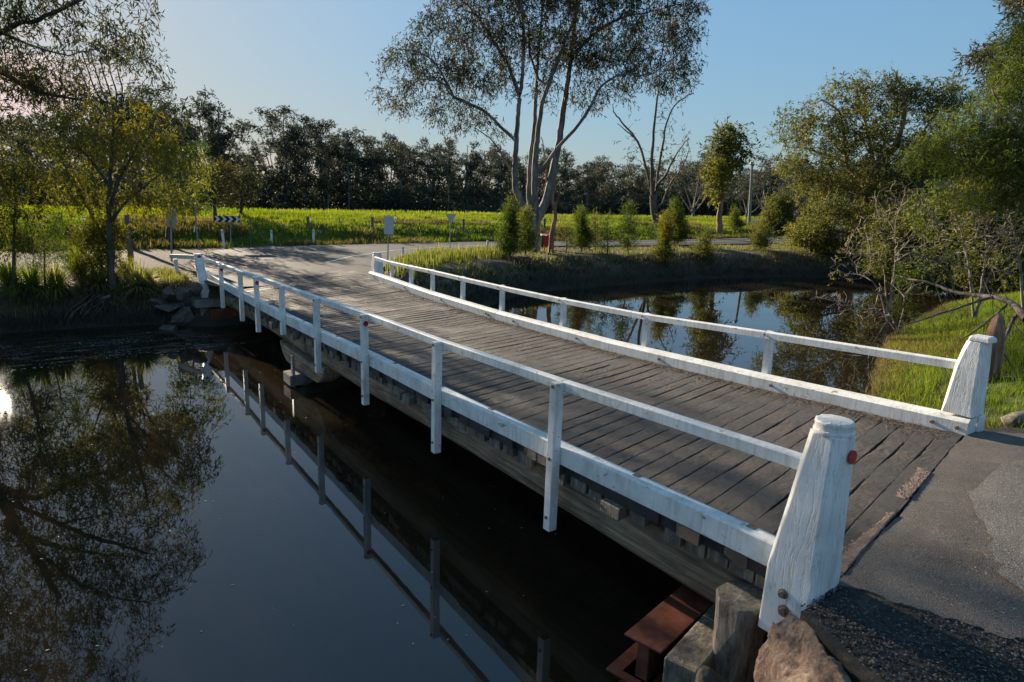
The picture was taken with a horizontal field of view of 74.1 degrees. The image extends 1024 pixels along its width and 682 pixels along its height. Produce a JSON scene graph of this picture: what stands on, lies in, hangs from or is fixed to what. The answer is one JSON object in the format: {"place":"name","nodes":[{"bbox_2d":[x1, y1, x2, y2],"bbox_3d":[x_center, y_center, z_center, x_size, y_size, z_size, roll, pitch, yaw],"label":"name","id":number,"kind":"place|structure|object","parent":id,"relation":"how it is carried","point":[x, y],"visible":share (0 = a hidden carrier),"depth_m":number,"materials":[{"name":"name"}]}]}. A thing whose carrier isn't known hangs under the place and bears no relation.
{"place":"outdoors","nodes":[
{"label":"outdoors","id":0,"kind":"place"},
{"bbox_2d":[0,204,771,249],"bbox_3d":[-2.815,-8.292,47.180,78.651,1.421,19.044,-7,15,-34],"label":"field grass","id":1,"kind":"structure","parent":0,"point":[288,217],"depth_m":37.79,"materials":[{"name":"plant"}]},
{"bbox_2d":[0,277,1019,681],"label":"water","id":2,"kind":"structure","parent":0,"point":[174,519],"depth_m":8.01,"materials":[{"name":"black liquid"}]},
{"bbox_2d":[0,213,1023,427],"bbox_3d":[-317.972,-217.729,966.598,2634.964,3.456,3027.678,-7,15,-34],"label":"ground","id":3,"kind":"structure","parent":0,"point":[151,257],"depth_m":28.05,"materials":[{"name":"plant"}]},
{"bbox_2d":[0,252,50,295],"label":"tussock","id":4,"kind":"object","parent":3,"relation":"on","point":[5,272],"visible":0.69,"depth_m":17.32,"materials":[{"name":"green plant"}]},
{"bbox_2d":[0,77,51,209],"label":"scrub tree","id":5,"kind":"object","parent":3,"relation":"on","point":[3,130],"visible":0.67,"depth_m":20.78,"materials":[{"name":"green plant"}]},
{"bbox_2d":[0,137,60,289],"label":"yellow tree","id":6,"kind":"object","parent":3,"relation":"on","point":[21,180],"visible":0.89,"depth_m":17.13,"materials":[{"name":"green plant"}]},
{"bbox_2d":[0,256,67,300],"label":"tussock","id":7,"kind":"object","parent":3,"relation":"on","point":[32,277],"visible":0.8,"depth_m":17.45,"materials":[{"name":"green plant"}]},
{"bbox_2d":[0,206,82,284],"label":"sapling","id":8,"kind":"object","parent":3,"relation":"on","point":[58,244],"visible":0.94,"depth_m":17.54,"materials":[{"name":"green plant"}]},
{"bbox_2d":[22,259,98,300],"bbox_3d":[-12.085,-1.682,17.936,1.957,1.144,1.849,8,14,26],"label":"tussock","id":9,"kind":"object","parent":3,"relation":"on","point":[55,273],"visible":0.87,"depth_m":17.77,"materials":[{"name":"plant"}]},
{"bbox_2d":[0,279,185,332],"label":"bank rushes","id":10,"kind":"object","parent":3,"relation":"on","point":[60,318],"visible":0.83,"depth_m":17.98,"materials":[{"name":"plant"}]},
{"bbox_2d":[66,258,122,293],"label":"tussock","id":11,"kind":"object","parent":3,"relation":"on","point":[96,278],"visible":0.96,"depth_m":18.35,"materials":[{"name":"plant"}]},
{"bbox_2d":[0,265,193,316],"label":"bank grass","id":12,"kind":"structure","parent":3,"relation":"on","point":[170,277],"depth_m":18.94,"materials":[{"name":"plant"}]},
{"bbox_2d":[0,0,198,171],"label":"gum tree","id":13,"kind":"object","parent":3,"relation":"on","point":[34,85],"visible":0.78,"depth_m":21.11,"materials":[{"name":"green plant"}]},
{"bbox_2d":[57,211,144,281],"bbox_3d":[-11.338,-2.631,18.756,2.156,2.202,2.072,-7,15,-34],"label":"leafy shrub","id":14,"kind":"object","parent":3,"relation":"on","point":[97,238],"visible":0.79,"depth_m":18.53,"materials":[{"name":"green plant"}]},
{"bbox_2d":[43,33,168,221],"bbox_3d":[-17.648,-9.389,30.062,4.789,8.525,2.984,-7,15,-34],"label":"tall thin tree","id":15,"kind":"object","parent":3,"relation":"on","point":[101,87],"visible":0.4,"depth_m":29.52,"materials":[{"name":"green plant"}]},
{"bbox_2d":[13,86,207,289],"bbox_3d":[-10.605,-4.047,18.307,4.542,5.308,3.223,-7,15,-34],"label":"leaning tree","id":16,"kind":"object","parent":3,"relation":"on","point":[112,152],"visible":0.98,"depth_m":17.84,"materials":[{"name":"green plant"}]},
{"bbox_2d":[62,290,132,325],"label":"tree roots","id":17,"kind":"object","parent":16,"relation":"attached to","point":[91,307],"visible":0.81,"depth_m":18.18,"materials":[{"name":"brown plant"}]},
{"bbox_2d":[19,99,219,259],"bbox_3d":[-12.479,-5.033,22.034,5.523,5.130,3.475,-7,15,-34],"label":"young tree","id":18,"kind":"object","parent":3,"relation":"on","point":[193,179],"visible":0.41,"depth_m":21.70,"materials":[{"name":"green plant"}]},
{"bbox_2d":[108,259,163,296],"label":"tussock","id":19,"kind":"object","parent":3,"relation":"on","point":[137,282],"visible":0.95,"depth_m":18.68,"materials":[{"name":"plant"}]},
{"bbox_2d":[119,81,201,199],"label":"eucalyptus tree","id":20,"kind":"object","parent":3,"relation":"on","point":[165,103],"visible":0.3,"depth_m":95.21,"materials":[{"name":"green plant"}]},
{"bbox_2d":[137,130,224,243],"bbox_3d":[-14.204,-6.506,28.986,3.180,4.899,3.054,7,13,23],"label":"bushy tree","id":21,"kind":"object","parent":3,"relation":"on","point":[167,236],"visible":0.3,"depth_m":29.00,"materials":[{"name":"green plant"}]},
{"bbox_2d":[170,306,194,325],"bbox_3d":[-9.113,-0.660,18.638,0.514,0.582,0.687,12,16,38],"label":"rock","id":22,"kind":"object","parent":3,"relation":"on","point":[184,316],"visible":0.93,"depth_m":18.52,"materials":[{"name":"stone"}]},
{"bbox_2d":[197,106,222,208],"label":"eucalyptus tree","id":23,"kind":"object","parent":3,"relation":"on","point":[208,121],"visible":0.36,"depth_m":105.52,"materials":[{"name":"green plant"}]},
{"bbox_2d":[164,85,263,197],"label":"eucalyptus tree","id":24,"kind":"object","parent":3,"relation":"on","point":[243,128],"visible":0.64,"depth_m":103.91,"materials":[{"name":"green plant"}]},
{"bbox_2d":[184,152,246,215],"bbox_3d":[-15.337,-7.999,34.946,3.050,3.495,3.948,-7,15,-34],"label":"scrub tree","id":25,"kind":"object","parent":3,"relation":"on","point":[227,169],"visible":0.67,"depth_m":34.71,"materials":[{"name":"green plant"}]},
{"bbox_2d":[200,101,240,205],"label":"eucalyptus tree","id":26,"kind":"object","parent":3,"relation":"on","point":[217,137],"visible":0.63,"depth_m":101.67,"materials":[{"name":"green plant"}]},
{"bbox_2d":[211,158,271,216],"bbox_3d":[-14.797,-8.442,37.215,3.615,3.224,2.804,11,15,37],"label":"scrub tree","id":27,"kind":"object","parent":3,"relation":"on","point":[254,187],"visible":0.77,"depth_m":37.03,"materials":[{"name":"green plant"}]},
{"bbox_2d":[238,115,307,209],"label":"eucalyptus tree","id":28,"kind":"object","parent":3,"relation":"on","point":[262,143],"visible":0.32,"depth_m":115.09,"materials":[{"name":"green plant"}]},
{"bbox_2d":[229,105,328,207],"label":"eucalyptus tree","id":29,"kind":"object","parent":3,"relation":"on","point":[284,111],"visible":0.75,"depth_m":108.41,"materials":[{"name":"green plant"}]},
{"bbox_2d":[266,114,303,209],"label":"eucalyptus tree","id":30,"kind":"object","parent":3,"relation":"on","point":[286,138],"visible":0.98,"depth_m":104.44,"materials":[{"name":"green plant"}]},
{"bbox_2d":[288,123,317,209],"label":"eucalyptus tree","id":31,"kind":"object","parent":3,"relation":"on","point":[305,145],"visible":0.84,"depth_m":107.19,"materials":[{"name":"green plant"}]},
{"bbox_2d":[306,132,341,209],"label":"eucalyptus tree","id":32,"kind":"object","parent":3,"relation":"on","point":[328,155],"visible":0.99,"depth_m":105.29,"materials":[{"name":"green plant"}]},
{"bbox_2d":[307,118,342,207],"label":"eucalyptus tree","id":33,"kind":"object","parent":3,"relation":"on","point":[320,150],"visible":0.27,"depth_m":112.87,"materials":[{"name":"green plant"}]},
{"bbox_2d":[299,120,355,208],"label":"eucalyptus tree","id":34,"kind":"object","parent":3,"relation":"on","point":[337,161],"visible":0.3,"depth_m":115.93,"materials":[{"name":"green plant"}]},
{"bbox_2d":[327,128,362,209],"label":"eucalyptus tree","id":35,"kind":"object","parent":3,"relation":"on","point":[348,155],"visible":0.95,"depth_m":106.54,"materials":[{"name":"green plant"}]},
{"bbox_2d":[340,135,376,206],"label":"eucalyptus tree","id":36,"kind":"object","parent":3,"relation":"on","point":[356,162],"visible":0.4,"depth_m":116.59,"materials":[{"name":"green plant"}]},
{"bbox_2d":[352,137,378,203],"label":"eucalyptus tree","id":37,"kind":"object","parent":3,"relation":"on","point":[365,159],"visible":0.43,"depth_m":115.92,"materials":[{"name":"green plant"}]},
{"bbox_2d":[362,143,385,209],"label":"eucalyptus tree","id":38,"kind":"object","parent":3,"relation":"on","point":[374,163],"visible":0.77,"depth_m":112.98,"materials":[{"name":"green plant"}]},
{"bbox_2d":[0,214,757,251],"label":"bank weeds","id":39,"kind":"object","parent":3,"relation":"on","point":[239,229],"visible":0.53,"depth_m":32.22,"materials":[{"name":"plant"}]},
{"bbox_2d":[357,141,416,207],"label":"eucalyptus tree","id":40,"kind":"object","parent":3,"relation":"on","point":[387,148],"visible":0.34,"depth_m":118.89,"materials":[{"name":"green plant"}]},
{"bbox_2d":[376,133,415,204],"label":"eucalyptus tree","id":41,"kind":"object","parent":3,"relation":"on","point":[399,173],"visible":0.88,"depth_m":110.42,"materials":[{"name":"green plant"}]},
{"bbox_2d":[23,212,773,232],"bbox_3d":[-0.995,-6.669,40.621,50.374,1.447,1.954,-5,14,-29],"label":"field fence","id":42,"kind":"object","parent":3,"relation":"on","point":[373,225],"visible":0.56,"depth_m":36.31,"materials":[{"name":"wood"}]},
{"bbox_2d":[388,141,449,191],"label":"eucalyptus tree","id":43,"kind":"object","parent":3,"relation":"on","point":[412,152],"visible":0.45,"depth_m":126.34,"materials":[{"name":"green plant"}]},
{"bbox_2d":[409,136,444,207],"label":"eucalyptus tree","id":44,"kind":"object","parent":3,"relation":"on","point":[430,173],"visible":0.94,"depth_m":109.67,"materials":[{"name":"green plant"}]},
{"bbox_2d":[430,138,461,211],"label":"eucalyptus tree","id":45,"kind":"object","parent":3,"relation":"on","point":[446,169],"visible":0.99,"depth_m":108.66,"materials":[{"name":"green plant"}]},
{"bbox_2d":[384,242,513,279],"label":"verge reeds","id":46,"kind":"object","parent":3,"relation":"on","point":[420,257],"visible":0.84,"depth_m":26.80,"materials":[{"name":"plant"}]},
{"bbox_2d":[437,136,467,203],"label":"eucalyptus tree","id":47,"kind":"object","parent":3,"relation":"on","point":[455,186],"visible":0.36,"depth_m":122.47,"materials":[{"name":"green plant"}]},
{"bbox_2d":[453,141,483,201],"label":"eucalyptus tree","id":48,"kind":"object","parent":3,"relation":"on","point":[470,164],"visible":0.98,"depth_m":117.29,"materials":[{"name":"green plant"}]},
{"bbox_2d":[470,149,490,209],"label":"eucalyptus tree","id":49,"kind":"object","parent":3,"relation":"on","point":[481,172],"visible":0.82,"depth_m":119.95,"materials":[{"name":"green plant"}]},
{"bbox_2d":[467,150,496,201],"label":"eucalyptus tree","id":50,"kind":"object","parent":3,"relation":"on","point":[486,172],"visible":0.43,"depth_m":125.98,"materials":[{"name":"green plant"}]},
{"bbox_2d":[0,136,988,219],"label":"forest understorey","id":51,"kind":"object","parent":3,"relation":"on","point":[411,200],"visible":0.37,"depth_m":110.01,"materials":[{"name":"plant"}]},
{"bbox_2d":[484,152,512,211],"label":"eucalyptus tree","id":52,"kind":"object","parent":3,"relation":"on","point":[502,169],"visible":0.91,"depth_m":110.30,"materials":[{"name":"green plant"}]},
{"bbox_2d":[492,194,528,259],"bbox_3d":[-0.078,-4.829,28.707,1.653,2.929,1.619,10,15,32],"label":"conifer shrub","id":53,"kind":"object","parent":3,"relation":"on","point":[509,241],"visible":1,"depth_m":28.57,"materials":[{"name":"green plant"}]},
{"bbox_2d":[516,201,539,256],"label":"conifer shrub","id":54,"kind":"object","parent":3,"relation":"on","point":[528,233],"visible":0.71,"depth_m":29.33,"materials":[{"name":"green plant"}]},
{"bbox_2d":[365,0,712,251],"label":"gum tree","id":55,"kind":"object","parent":3,"relation":"on","point":[577,42],"visible":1,"depth_m":30.32,"materials":[{"name":"green plant"}]},
{"bbox_2d":[541,137,569,252],"bbox_3d":[1.975,-6.868,32.052,1.599,5.361,0.910,5,13,14],"label":"slim trunk","id":56,"kind":"object","parent":3,"relation":"on","point":[551,236],"visible":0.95,"depth_m":32.07,"materials":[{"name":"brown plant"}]},
{"bbox_2d":[558,146,574,203],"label":"eucalyptus tree","id":57,"kind":"object","parent":3,"relation":"on","point":[565,160],"visible":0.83,"depth_m":122.48,"materials":[{"name":"green plant"}]},
{"bbox_2d":[568,204,596,251],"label":"conifer shrub","id":58,"kind":"object","parent":3,"relation":"on","point":[583,232],"visible":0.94,"depth_m":32.68,"materials":[{"name":"green plant"}]},
{"bbox_2d":[579,161,599,213],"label":"eucalyptus tree","id":59,"kind":"object","parent":3,"relation":"on","point":[590,188],"visible":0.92,"depth_m":109.44,"materials":[{"name":"green plant"}]},
{"bbox_2d":[191,252,996,681],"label":"timber bridge","id":60,"kind":"structure","parent":3,"relation":"on","point":[741,516],"depth_m":7.18,"materials":[{"name":"white paint"}]},
{"bbox_2d":[384,286,956,439],"bbox_3d":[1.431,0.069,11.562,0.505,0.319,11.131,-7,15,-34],"label":"leaf litter","id":61,"kind":"object","parent":60,"relation":"on","point":[579,343],"visible":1,"depth_m":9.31,"materials":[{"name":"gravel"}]},
{"bbox_2d":[841,512,887,571],"bbox_3d":[2.604,1.464,5.019,0.104,0.023,1.206,13,17,42],"label":"gravel strip","id":62,"kind":"object","parent":60,"relation":"on","point":[855,548],"visible":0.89,"depth_m":4.87,"materials":[{"name":"gravel"}]},
{"bbox_2d":[840,469,930,575],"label":"joint gravel","id":63,"kind":"structure","parent":60,"relation":"on","point":[911,490],"depth_m":5.41,"materials":[{"name":"gravel"}]},
{"bbox_2d":[589,207,606,251],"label":"sapling","id":64,"kind":"object","parent":3,"relation":"on","point":[592,224],"visible":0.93,"depth_m":33.16,"materials":[{"name":"green plant"}]},
{"bbox_2d":[593,156,612,211],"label":"eucalyptus tree","id":65,"kind":"object","parent":3,"relation":"on","point":[602,173],"visible":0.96,"depth_m":109.78,"materials":[{"name":"green plant"}]},
{"bbox_2d":[598,212,617,253],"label":"sapling","id":66,"kind":"object","parent":3,"relation":"on","point":[607,234],"visible":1,"depth_m":31.97,"materials":[{"name":"green plant"}]},
{"bbox_2d":[613,195,641,255],"bbox_3d":[5.530,-5.476,32.318,1.452,2.905,1.570,6,13,17],"label":"sapling","id":67,"kind":"object","parent":3,"relation":"on","point":[628,240],"visible":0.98,"depth_m":32.30,"materials":[{"name":"green plant"}]},
{"bbox_2d":[612,14,708,224],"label":"bare gum tree","id":68,"kind":"object","parent":3,"relation":"on","point":[654,207],"visible":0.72,"depth_m":50.56,"materials":[{"name":"grey plant"}]},
{"bbox_2d":[384,241,943,288],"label":"verge grass","id":69,"kind":"structure","parent":3,"relation":"on","point":[682,249],"depth_m":33.40,"materials":[{"name":"plant"}]},
{"bbox_2d":[649,209,680,265],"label":"sprawling shrub","id":70,"kind":"object","parent":3,"relation":"on","point":[665,238],"visible":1,"depth_m":32.74,"materials":[{"name":"green plant"}]},
{"bbox_2d":[656,195,695,244],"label":"leafy shrub","id":71,"kind":"object","parent":3,"relation":"on","point":[682,228],"visible":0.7,"depth_m":39.00,"materials":[{"name":"green plant"}]},
{"bbox_2d":[665,160,708,216],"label":"eucalyptus tree","id":72,"kind":"object","parent":3,"relation":"on","point":[692,189],"visible":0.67,"depth_m":75.40,"materials":[{"name":"green plant"}]},
{"bbox_2d":[388,251,1008,305],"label":"bank rushes","id":73,"kind":"object","parent":3,"relation":"on","point":[663,262],"visible":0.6,"depth_m":30.80,"materials":[{"name":"plant"}]},
{"bbox_2d":[688,224,720,264],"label":"leafy shrub","id":74,"kind":"object","parent":3,"relation":"on","point":[703,240],"visible":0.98,"depth_m":34.98,"materials":[{"name":"green plant"}]},
{"bbox_2d":[695,665,728,681],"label":"rock","id":75,"kind":"object","parent":3,"relation":"on","point":[706,673],"visible":1,"depth_m":4.34,"materials":[{"name":"stone"}]},
{"bbox_2d":[697,116,769,232],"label":"gum sapling","id":76,"kind":"object","parent":3,"relation":"on","point":[720,173],"visible":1,"depth_m":49.90,"materials":[{"name":"green plant"}]},
{"bbox_2d":[725,205,746,230],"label":"conifer shrub","id":77,"kind":"object","parent":3,"relation":"on","point":[735,220],"visible":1,"depth_m":53.22,"materials":[{"name":"green plant"}]},
{"bbox_2d":[746,219,775,250],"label":"leafy shrub","id":78,"kind":"object","parent":3,"relation":"on","point":[757,238],"visible":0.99,"depth_m":37.95,"materials":[{"name":"green plant"}]},
{"bbox_2d":[739,163,799,216],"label":"eucalyptus tree","id":79,"kind":"object","parent":3,"relation":"on","point":[760,186],"visible":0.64,"depth_m":77.67,"materials":[{"name":"green plant"}]},
{"bbox_2d":[753,188,803,235],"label":"leafy shrub","id":80,"kind":"object","parent":3,"relation":"on","point":[778,221],"visible":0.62,"depth_m":54.51,"materials":[{"name":"green plant"}]},
{"bbox_2d":[754,610,851,681],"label":"rock","id":81,"kind":"object","parent":3,"relation":"on","point":[792,649],"visible":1,"depth_m":4.08,"materials":[{"name":"stone"}]},
{"bbox_2d":[773,212,853,257],"bbox_3d":[16.877,-5.803,38.158,4.152,2.982,4.417,-7,15,-34],"label":"leafy shrub","id":82,"kind":"object","parent":3,"relation":"on","point":[794,235],"visible":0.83,"depth_m":37.40,"materials":[{"name":"green plant"}]},
{"bbox_2d":[809,274,930,330],"bbox_3d":[11.197,-1.242,21.370,3.387,1.898,2.037,7,14,24],"label":"bare shrub","id":83,"kind":"object","parent":3,"relation":"on","point":[863,302],"visible":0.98,"depth_m":21.21,"materials":[{"name":"plant"}]},
{"bbox_2d":[762,61,982,257],"bbox_3d":[19.201,-9.610,37.092,8.138,10.271,10.689,-34,38,-70],"label":"spreading tree","id":84,"kind":"object","parent":3,"relation":"on","point":[870,180],"visible":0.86,"depth_m":36.44,"materials":[{"name":"green plant"}]},
{"bbox_2d":[828,177,946,320],"bbox_3d":[12.497,-2.997,22.618,3.403,4.871,2.463,8,14,25],"label":"bare shrub","id":85,"kind":"object","parent":3,"relation":"on","point":[895,259],"visible":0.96,"depth_m":22.61,"materials":[{"name":"green plant"}]},
{"bbox_2d":[853,205,950,286],"bbox_3d":[19.067,-3.921,32.622,4.121,5.413,4.760,-7,15,-34],"label":"leafy shrub","id":86,"kind":"object","parent":3,"relation":"on","point":[877,273],"visible":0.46,"depth_m":32.50,"materials":[{"name":"green plant"}]},
{"bbox_2d":[800,427,1023,681],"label":"gravel shoulder","id":87,"kind":"object","parent":3,"relation":"on","point":[855,670],"visible":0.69,"depth_m":3.91},
{"bbox_2d":[801,586,1023,681],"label":"gravel chips","id":88,"kind":"object","parent":87,"relation":"on","point":[915,648],"visible":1,"depth_m":3.88,"materials":[{"name":"gravel"}]},
{"bbox_2d":[870,504,1023,679],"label":"gravel litter","id":89,"kind":"object","parent":87,"relation":"on","point":[974,614],"visible":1,"depth_m":4.04,"materials":[{"name":"gravel"}]},
{"bbox_2d":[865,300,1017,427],"bbox_3d":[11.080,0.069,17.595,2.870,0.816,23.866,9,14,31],"label":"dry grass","id":90,"kind":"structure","parent":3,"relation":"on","point":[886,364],"depth_m":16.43,"materials":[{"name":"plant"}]},
{"bbox_2d":[873,290,1023,428],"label":"bank grass","id":91,"kind":"structure","parent":3,"relation":"on","point":[986,315],"depth_m":15.20,"materials":[{"name":"plant"}]},
{"bbox_2d":[890,170,1007,296],"bbox_3d":[19.646,-4.402,29.948,5.062,6.240,4.985,-7,15,-34],"label":"leafy shrub","id":92,"kind":"object","parent":3,"relation":"on","point":[920,275],"visible":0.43,"depth_m":29.88,"materials":[{"name":"green plant"}]},
{"bbox_2d":[880,111,1023,255],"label":"background tree","id":93,"kind":"object","parent":3,"relation":"on","point":[930,173],"visible":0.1,"depth_m":37.37,"materials":[{"name":"green plant"}]},
{"bbox_2d":[883,9,1023,222],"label":"wattle tree","id":94,"kind":"object","parent":3,"relation":"on","point":[994,149],"visible":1,"depth_m":13.68,"materials":[{"name":"green plant"}]},
{"bbox_2d":[896,248,1023,368],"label":"fallen branch","id":95,"kind":"object","parent":3,"relation":"on","point":[1018,309],"visible":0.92,"depth_m":14.59,"materials":[{"name":"wood"}]},
{"bbox_2d":[907,170,1023,317],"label":"bare shrub","id":96,"kind":"object","parent":3,"relation":"on","point":[975,313],"visible":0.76,"depth_m":20.17,"materials":[{"name":"green plant"}]},
{"bbox_2d":[938,162,1023,294],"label":"leafy shrub","id":97,"kind":"object","parent":3,"relation":"on","point":[1008,283],"visible":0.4,"depth_m":27.09,"materials":[{"name":"green plant"}]},
{"bbox_2d":[951,0,1023,125],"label":"tall gum tree","id":98,"kind":"object","parent":3,"relation":"on","point":[976,58],"visible":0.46,"depth_m":25.51,"materials":[{"name":"green plant"}]},
{"bbox_2d":[967,165,1023,308],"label":"bare shrub","id":99,"kind":"object","parent":3,"relation":"on","point":[1019,265],"visible":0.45,"depth_m":18.38,"materials":[{"name":"green plant"}]},
{"bbox_2d":[986,313,1005,382],"bbox_3d":[9.199,0.162,12.991,0.394,1.408,0.396,-7,15,-34],"label":"tree stump","id":100,"kind":"object","parent":3,"relation":"on","point":[996,328],"visible":0.68,"depth_m":12.85,"materials":[{"name":"wood"}]},
{"bbox_2d":[1001,411,1023,427],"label":"rock","id":101,"kind":"object","parent":3,"relation":"on","point":[1014,418],"visible":0.79,"depth_m":10.47,"materials":[{"name":"stone"}]},
{"bbox_2d":[0,0,1023,193],"label":"sky","id":102,"kind":"structure","parent":0,"point":[313,57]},
{"bbox_2d":[191,232,1012,286],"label":"road","id":103,"kind":"structure","parent":0,"point":[277,262],"depth_m":26.06,"materials":[{"name":"asphalt"}]},
{"bbox_2d":[836,431,1023,639],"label":"road","id":104,"kind":"structure","parent":0,"point":[939,509],"depth_m":4.79,"materials":[{"name":"asphalt"}]},
{"bbox_2d":[967,460,1023,590],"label":"road patch","id":105,"kind":"object","parent":104,"relation":"on","point":[995,491],"visible":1,"depth_m":5.38,"materials":[{"name":"asphalt"}]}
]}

